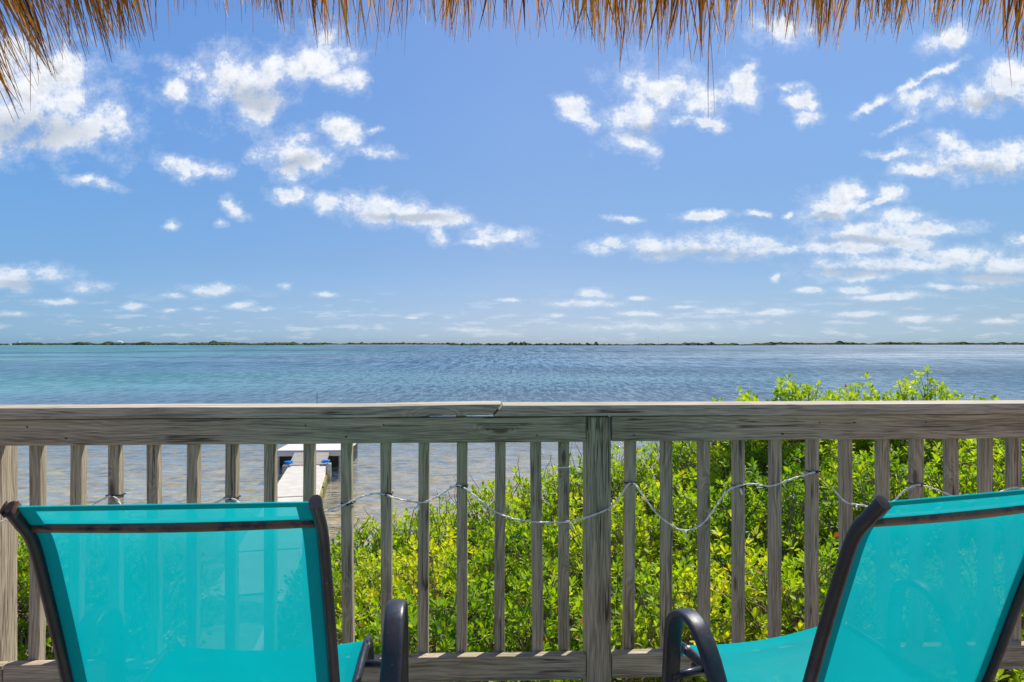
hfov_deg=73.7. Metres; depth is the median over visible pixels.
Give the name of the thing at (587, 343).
mangrove island
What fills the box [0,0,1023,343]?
sky
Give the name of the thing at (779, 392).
leafy shrub
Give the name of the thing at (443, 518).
leafy shrub
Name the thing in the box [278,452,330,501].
floating walkway
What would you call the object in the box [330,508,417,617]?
leafy shrub
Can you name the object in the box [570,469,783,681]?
leafy shrub
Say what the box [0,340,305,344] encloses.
distant shore
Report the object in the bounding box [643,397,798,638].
leafy shrub
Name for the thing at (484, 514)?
leafy shrub
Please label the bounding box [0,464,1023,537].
string lights
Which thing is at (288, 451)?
swim platform
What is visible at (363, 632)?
leafy shrub
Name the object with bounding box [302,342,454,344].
distant shore
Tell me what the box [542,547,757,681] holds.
leafy shrub
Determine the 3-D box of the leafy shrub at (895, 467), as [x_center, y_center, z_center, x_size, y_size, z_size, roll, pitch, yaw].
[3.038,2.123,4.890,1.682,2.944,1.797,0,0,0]
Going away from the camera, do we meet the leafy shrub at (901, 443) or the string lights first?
the string lights
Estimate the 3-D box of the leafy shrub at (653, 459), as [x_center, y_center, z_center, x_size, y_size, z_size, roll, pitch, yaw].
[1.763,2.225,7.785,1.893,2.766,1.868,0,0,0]
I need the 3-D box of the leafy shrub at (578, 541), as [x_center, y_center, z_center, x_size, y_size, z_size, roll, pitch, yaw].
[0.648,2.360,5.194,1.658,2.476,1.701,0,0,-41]
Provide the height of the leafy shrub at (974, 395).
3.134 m
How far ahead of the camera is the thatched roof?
1.53 m
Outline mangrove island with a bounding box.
[449,341,773,344]
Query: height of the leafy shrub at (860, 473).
2.859 m
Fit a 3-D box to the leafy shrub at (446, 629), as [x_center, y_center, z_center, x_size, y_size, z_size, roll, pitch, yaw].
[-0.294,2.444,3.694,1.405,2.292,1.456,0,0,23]
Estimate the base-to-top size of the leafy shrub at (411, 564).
2.188 m
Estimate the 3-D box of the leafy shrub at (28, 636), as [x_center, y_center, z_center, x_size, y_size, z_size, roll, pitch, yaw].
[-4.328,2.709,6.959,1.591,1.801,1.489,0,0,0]
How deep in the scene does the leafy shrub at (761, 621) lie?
3.61 m
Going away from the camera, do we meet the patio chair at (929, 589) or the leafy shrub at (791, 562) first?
the patio chair at (929, 589)
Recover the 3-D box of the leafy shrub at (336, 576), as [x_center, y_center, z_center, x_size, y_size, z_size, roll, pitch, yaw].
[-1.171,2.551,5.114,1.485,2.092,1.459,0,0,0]
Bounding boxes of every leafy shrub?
[17,533,55,660]
[17,601,53,659]
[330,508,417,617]
[331,545,433,642]
[336,523,525,650]
[336,577,476,681]
[357,490,507,639]
[369,570,582,681]
[406,496,582,681]
[429,474,554,596]
[436,556,658,681]
[470,446,615,604]
[486,491,696,681]
[542,442,659,560]
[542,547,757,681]
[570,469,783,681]
[611,441,717,560]
[614,509,824,681]
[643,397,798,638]
[657,442,837,643]
[689,386,796,522]
[717,532,837,641]
[720,373,861,551]
[745,444,928,633]
[788,371,907,518]
[804,439,1023,670]
[822,574,1023,681]
[853,366,1001,510]
[924,385,1023,488]
[926,439,1023,681]
[965,438,1023,484]
[999,607,1023,681]
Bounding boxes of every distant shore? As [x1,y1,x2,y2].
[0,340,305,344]
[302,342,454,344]
[760,341,1023,344]
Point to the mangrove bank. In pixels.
(195, 343)
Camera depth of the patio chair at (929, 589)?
1.44 m
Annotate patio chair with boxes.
[0,495,408,681]
[662,489,1023,681]
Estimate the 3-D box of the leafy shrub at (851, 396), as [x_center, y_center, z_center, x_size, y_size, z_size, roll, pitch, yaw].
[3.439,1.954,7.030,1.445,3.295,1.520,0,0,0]
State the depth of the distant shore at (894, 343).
2273.67 m
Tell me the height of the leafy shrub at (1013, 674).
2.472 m
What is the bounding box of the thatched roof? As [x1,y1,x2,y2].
[0,0,1023,120]
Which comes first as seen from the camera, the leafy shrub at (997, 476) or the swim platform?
the leafy shrub at (997, 476)
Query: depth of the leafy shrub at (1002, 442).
6.53 m
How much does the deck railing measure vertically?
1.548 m
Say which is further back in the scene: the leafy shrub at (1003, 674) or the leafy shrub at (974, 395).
the leafy shrub at (974, 395)
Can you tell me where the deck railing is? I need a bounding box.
[0,400,1023,681]
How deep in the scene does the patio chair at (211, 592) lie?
1.33 m
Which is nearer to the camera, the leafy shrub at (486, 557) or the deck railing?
the deck railing
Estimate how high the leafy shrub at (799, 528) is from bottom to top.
2.897 m
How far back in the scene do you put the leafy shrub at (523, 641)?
3.65 m
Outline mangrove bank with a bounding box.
[179,342,301,344]
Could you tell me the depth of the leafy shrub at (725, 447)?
6.28 m
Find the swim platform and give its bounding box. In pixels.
[278,443,357,479]

